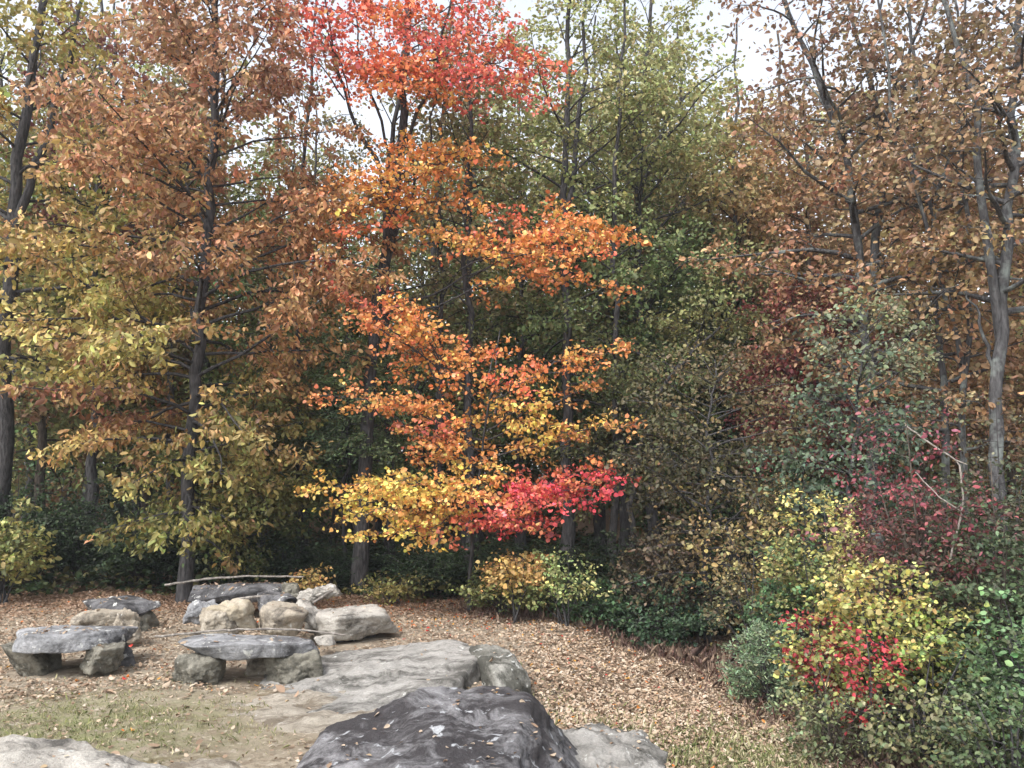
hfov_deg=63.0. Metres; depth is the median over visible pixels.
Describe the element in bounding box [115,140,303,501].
woodland tree
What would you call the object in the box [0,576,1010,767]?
fallen leaves
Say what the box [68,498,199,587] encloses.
evergreen shrub
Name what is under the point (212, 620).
boulder
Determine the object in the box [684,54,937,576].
woodland tree
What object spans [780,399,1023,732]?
shrub
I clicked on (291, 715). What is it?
rock shelf
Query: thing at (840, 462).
woodland tree
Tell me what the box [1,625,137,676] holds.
stone table
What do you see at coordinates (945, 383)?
oak tree
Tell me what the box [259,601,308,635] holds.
boulder
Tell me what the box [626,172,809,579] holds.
woodland tree
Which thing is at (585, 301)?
woodland tree
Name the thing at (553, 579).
sapling
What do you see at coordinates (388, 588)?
shrub
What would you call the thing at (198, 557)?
evergreen shrub
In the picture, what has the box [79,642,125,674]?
rock
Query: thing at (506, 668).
boulder
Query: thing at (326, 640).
rock
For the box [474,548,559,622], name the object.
sapling
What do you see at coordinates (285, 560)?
evergreen shrub
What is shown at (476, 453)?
woodland tree
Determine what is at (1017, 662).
shrub
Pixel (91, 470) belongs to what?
maple tree
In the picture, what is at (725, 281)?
woodland tree
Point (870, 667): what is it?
sumac
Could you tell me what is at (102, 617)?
rock
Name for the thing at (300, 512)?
slender tree
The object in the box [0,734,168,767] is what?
boulder
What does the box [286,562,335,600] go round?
sapling
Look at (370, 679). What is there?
boulder
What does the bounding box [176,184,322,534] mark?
woodland tree
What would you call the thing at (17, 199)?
oak tree
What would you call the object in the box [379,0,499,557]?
slender tree
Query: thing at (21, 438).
woodland tree
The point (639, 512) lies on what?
woodland tree
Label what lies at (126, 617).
rock
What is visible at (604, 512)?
woodland tree
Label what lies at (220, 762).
rock shelf
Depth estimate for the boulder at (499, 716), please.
6.99 m
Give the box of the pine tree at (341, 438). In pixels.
[285,320,415,580]
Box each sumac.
[769,608,871,742]
[826,621,920,765]
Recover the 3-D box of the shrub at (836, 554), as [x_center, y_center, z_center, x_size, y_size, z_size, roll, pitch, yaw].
[4.654,3.077,12.220,2.087,3.090,1.976,0,-7,0]
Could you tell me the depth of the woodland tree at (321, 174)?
30.48 m
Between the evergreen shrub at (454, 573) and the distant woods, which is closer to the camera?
the evergreen shrub at (454, 573)
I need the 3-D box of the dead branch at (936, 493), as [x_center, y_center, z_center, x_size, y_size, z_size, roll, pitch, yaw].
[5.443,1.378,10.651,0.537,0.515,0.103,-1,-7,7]
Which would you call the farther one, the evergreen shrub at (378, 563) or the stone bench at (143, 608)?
the evergreen shrub at (378, 563)
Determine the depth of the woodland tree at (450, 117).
22.84 m
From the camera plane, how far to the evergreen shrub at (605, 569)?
18.51 m
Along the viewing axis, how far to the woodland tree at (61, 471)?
32.10 m
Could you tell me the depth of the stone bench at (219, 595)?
15.90 m
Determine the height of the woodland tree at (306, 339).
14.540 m
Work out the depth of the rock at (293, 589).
15.53 m
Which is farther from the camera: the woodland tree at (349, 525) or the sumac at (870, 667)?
the woodland tree at (349, 525)
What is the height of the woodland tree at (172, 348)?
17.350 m
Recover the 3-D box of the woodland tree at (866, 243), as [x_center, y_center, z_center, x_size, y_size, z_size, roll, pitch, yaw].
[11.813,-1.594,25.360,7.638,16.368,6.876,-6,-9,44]
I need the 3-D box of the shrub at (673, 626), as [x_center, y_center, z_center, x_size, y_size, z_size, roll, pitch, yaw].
[2.848,4.265,15.572,2.592,1.589,2.581,0,-7,0]
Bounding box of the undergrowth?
[2,521,1020,643]
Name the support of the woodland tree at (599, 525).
on the ground at (254, 756)
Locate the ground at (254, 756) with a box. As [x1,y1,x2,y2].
[0,478,1023,767]
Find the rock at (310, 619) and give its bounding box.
[296,598,318,629]
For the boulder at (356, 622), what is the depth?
13.34 m
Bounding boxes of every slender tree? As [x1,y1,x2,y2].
[244,0,372,555]
[340,2,458,570]
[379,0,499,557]
[385,0,536,560]
[543,0,684,567]
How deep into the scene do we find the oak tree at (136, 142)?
17.95 m
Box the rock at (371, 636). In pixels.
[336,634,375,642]
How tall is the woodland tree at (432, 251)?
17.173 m
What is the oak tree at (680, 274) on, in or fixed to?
on the ground at (254, 756)
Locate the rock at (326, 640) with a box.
[314,635,335,645]
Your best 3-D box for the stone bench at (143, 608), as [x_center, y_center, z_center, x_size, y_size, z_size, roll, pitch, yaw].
[-6.892,4.105,14.618,1.403,0.726,1.002,-3,-7,28]
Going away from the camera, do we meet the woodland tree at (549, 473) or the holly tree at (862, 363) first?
the holly tree at (862, 363)
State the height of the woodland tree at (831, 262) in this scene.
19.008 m
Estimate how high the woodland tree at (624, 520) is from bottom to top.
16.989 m
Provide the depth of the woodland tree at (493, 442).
39.00 m
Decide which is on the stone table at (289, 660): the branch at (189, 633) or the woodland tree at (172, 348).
the branch at (189, 633)
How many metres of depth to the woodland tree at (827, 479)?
26.12 m
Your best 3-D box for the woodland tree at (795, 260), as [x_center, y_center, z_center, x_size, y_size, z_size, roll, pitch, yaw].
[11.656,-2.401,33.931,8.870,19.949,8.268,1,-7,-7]
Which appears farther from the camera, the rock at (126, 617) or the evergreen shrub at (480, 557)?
the evergreen shrub at (480, 557)
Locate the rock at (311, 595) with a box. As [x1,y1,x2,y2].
[297,583,341,602]
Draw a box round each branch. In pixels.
[155,628,344,637]
[165,575,303,585]
[238,594,267,598]
[312,589,333,604]
[905,424,967,559]
[915,472,960,511]
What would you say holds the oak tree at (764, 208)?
on the ground at (254, 756)
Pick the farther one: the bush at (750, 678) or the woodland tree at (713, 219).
the woodland tree at (713, 219)
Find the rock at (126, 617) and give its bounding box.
[112,607,141,643]
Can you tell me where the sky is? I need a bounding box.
[0,0,1023,476]
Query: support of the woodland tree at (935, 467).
on the ground at (254, 756)
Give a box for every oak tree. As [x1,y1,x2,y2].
[0,0,183,584]
[0,0,417,602]
[436,0,700,560]
[512,0,763,577]
[655,23,820,585]
[674,0,1023,623]
[693,30,877,568]
[799,0,1023,575]
[847,0,1023,570]
[861,0,1023,618]
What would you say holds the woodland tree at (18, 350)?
on the ground at (254, 756)
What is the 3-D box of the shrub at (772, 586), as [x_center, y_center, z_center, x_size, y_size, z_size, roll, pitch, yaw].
[4.559,3.479,12.662,2.279,2.632,2.249,0,-7,0]
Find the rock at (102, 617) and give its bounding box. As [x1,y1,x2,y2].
[68,608,121,625]
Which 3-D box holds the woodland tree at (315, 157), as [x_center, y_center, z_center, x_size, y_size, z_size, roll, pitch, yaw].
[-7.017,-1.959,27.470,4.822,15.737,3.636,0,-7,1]
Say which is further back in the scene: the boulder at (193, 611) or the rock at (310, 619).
the boulder at (193, 611)
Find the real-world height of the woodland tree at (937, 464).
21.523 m
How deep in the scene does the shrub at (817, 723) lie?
9.38 m
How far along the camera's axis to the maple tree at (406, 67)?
18.98 m
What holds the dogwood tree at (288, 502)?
on the ground at (254, 756)
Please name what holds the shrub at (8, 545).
on the ground at (254, 756)
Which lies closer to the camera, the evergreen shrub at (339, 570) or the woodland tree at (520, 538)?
the evergreen shrub at (339, 570)
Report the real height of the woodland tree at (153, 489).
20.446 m
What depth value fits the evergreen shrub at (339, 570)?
19.25 m
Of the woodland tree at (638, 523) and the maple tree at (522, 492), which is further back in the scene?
the woodland tree at (638, 523)
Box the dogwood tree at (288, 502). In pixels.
[114,377,337,582]
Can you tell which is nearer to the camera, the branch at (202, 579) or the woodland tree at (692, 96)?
the branch at (202, 579)
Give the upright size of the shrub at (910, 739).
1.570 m
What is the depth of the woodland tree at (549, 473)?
35.48 m
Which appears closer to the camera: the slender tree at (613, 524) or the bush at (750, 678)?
the bush at (750, 678)
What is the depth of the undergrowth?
19.98 m
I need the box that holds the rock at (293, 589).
[281,582,300,597]
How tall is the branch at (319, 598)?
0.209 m
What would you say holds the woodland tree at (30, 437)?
on the ground at (254, 756)
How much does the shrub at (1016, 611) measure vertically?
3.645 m
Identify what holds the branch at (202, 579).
on the stone bench at (219, 595)
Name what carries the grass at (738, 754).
on the ground at (254, 756)
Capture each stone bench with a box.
[82,595,160,631]
[188,582,281,603]
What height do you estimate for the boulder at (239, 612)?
0.558 m
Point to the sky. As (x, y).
(755, 64)
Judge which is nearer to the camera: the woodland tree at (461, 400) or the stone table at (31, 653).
the stone table at (31, 653)
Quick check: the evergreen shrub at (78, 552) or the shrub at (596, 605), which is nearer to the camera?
the shrub at (596, 605)
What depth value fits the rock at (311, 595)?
15.33 m
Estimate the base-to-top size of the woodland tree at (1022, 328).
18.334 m
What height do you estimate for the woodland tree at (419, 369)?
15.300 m
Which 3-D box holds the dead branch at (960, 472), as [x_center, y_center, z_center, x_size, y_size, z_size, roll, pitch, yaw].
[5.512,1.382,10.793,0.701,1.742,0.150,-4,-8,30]
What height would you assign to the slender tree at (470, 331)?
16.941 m
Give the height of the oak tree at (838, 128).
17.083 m
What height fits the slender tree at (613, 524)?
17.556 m
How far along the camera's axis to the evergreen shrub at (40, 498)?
20.09 m
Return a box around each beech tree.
[547,259,811,557]
[597,326,842,650]
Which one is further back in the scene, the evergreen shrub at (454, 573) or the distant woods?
the distant woods
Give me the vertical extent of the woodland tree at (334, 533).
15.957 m
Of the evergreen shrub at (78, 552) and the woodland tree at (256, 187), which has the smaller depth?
the evergreen shrub at (78, 552)
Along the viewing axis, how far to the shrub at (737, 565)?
13.92 m
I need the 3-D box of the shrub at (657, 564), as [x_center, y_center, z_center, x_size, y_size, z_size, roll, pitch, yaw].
[3.003,3.843,16.631,2.478,2.537,2.304,4,-8,-33]
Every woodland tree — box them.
[0,15,164,519]
[0,26,90,496]
[0,73,143,520]
[0,89,223,523]
[0,110,78,509]
[0,159,60,493]
[5,0,202,549]
[10,60,188,520]
[23,67,257,519]
[58,226,242,521]
[74,57,315,536]
[103,47,246,566]
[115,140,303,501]
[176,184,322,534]
[180,111,357,551]
[193,114,403,545]
[248,103,371,556]
[273,148,403,544]
[274,161,424,537]
[292,156,456,537]
[345,147,489,548]
[356,30,535,552]
[359,137,534,531]
[373,104,578,547]
[390,88,550,482]
[393,31,556,555]
[443,56,611,554]
[484,103,609,538]
[488,16,724,561]
[526,104,683,526]
[548,42,701,555]
[549,23,755,557]
[574,81,740,546]
[575,90,812,562]
[576,11,791,568]
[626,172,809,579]
[660,101,817,560]
[679,196,858,587]
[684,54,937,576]
[705,85,904,553]
[762,84,912,557]
[765,77,976,562]
[802,82,1023,592]
[830,78,1018,540]
[869,159,1023,528]
[891,70,1023,574]
[892,12,1023,540]
[894,95,1023,531]
[970,118,1023,487]
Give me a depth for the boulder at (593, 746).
8.00 m
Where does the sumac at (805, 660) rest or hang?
on the ground at (254, 756)
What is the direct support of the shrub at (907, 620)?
on the ground at (254, 756)
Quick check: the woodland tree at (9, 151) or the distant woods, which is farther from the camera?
the distant woods
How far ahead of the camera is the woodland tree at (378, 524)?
36.48 m
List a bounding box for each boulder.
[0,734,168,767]
[182,599,218,624]
[199,607,238,633]
[206,598,258,631]
[257,592,297,610]
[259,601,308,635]
[260,639,480,713]
[296,686,579,767]
[305,604,398,640]
[469,644,531,694]
[562,722,667,767]
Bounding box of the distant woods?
[0,157,1023,546]
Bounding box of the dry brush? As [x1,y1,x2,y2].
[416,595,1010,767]
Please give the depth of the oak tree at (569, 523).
22.39 m
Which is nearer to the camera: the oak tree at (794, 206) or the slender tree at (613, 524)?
the slender tree at (613, 524)
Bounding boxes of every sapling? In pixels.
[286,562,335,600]
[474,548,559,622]
[518,546,613,625]
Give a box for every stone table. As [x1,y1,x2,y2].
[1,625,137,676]
[172,633,323,686]
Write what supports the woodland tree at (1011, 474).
on the ground at (254, 756)
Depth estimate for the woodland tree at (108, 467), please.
26.78 m
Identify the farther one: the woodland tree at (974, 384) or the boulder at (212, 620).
the woodland tree at (974, 384)
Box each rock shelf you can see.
[168,757,278,767]
[225,689,376,732]
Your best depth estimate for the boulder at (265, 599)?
14.48 m
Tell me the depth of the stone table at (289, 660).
10.79 m
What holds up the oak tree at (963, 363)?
on the ground at (254, 756)
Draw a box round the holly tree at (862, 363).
[735,278,1003,661]
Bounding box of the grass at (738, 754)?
[0,661,996,767]
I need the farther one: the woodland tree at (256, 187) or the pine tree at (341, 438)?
the woodland tree at (256, 187)
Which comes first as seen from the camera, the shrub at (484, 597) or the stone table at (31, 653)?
the stone table at (31, 653)
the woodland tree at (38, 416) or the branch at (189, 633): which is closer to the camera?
the branch at (189, 633)
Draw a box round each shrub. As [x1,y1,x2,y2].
[0,467,102,586]
[0,497,61,603]
[15,478,144,576]
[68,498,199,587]
[156,521,260,584]
[234,529,339,583]
[292,544,376,590]
[337,530,439,582]
[342,569,441,605]
[375,544,481,598]
[414,534,524,587]
[444,556,547,620]
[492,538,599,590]
[525,566,654,632]
[557,528,685,614]
[597,570,739,648]
[600,512,729,639]
[652,560,760,636]
[698,518,799,669]
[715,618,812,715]
[731,534,887,692]
[749,488,878,693]
[764,556,994,749]
[768,640,901,767]
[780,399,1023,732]
[816,627,1019,767]
[857,450,1023,749]
[886,388,1023,672]
[908,673,1023,767]
[940,586,1023,763]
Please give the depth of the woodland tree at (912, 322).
32.79 m
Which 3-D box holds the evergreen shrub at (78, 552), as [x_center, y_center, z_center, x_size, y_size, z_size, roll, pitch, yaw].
[-10.593,3.654,20.785,3.277,2.635,2.964,6,-9,-45]
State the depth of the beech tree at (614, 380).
19.51 m
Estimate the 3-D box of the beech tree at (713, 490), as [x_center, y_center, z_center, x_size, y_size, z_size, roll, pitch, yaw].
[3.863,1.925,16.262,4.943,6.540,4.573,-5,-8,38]
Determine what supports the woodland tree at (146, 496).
on the ground at (254, 756)
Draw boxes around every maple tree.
[0,0,206,558]
[253,0,656,594]
[293,276,646,610]
[717,270,908,588]
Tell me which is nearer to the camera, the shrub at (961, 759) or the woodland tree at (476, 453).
the shrub at (961, 759)
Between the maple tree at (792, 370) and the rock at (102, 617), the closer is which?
the rock at (102, 617)
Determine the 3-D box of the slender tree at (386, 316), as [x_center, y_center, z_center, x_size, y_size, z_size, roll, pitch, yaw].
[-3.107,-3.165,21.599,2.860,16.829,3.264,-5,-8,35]
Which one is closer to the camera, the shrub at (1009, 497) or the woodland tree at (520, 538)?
the shrub at (1009, 497)
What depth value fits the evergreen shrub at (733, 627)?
16.97 m
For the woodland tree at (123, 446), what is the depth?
28.26 m
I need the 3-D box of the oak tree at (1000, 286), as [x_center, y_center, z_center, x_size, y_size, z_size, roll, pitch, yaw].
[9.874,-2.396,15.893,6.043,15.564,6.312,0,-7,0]

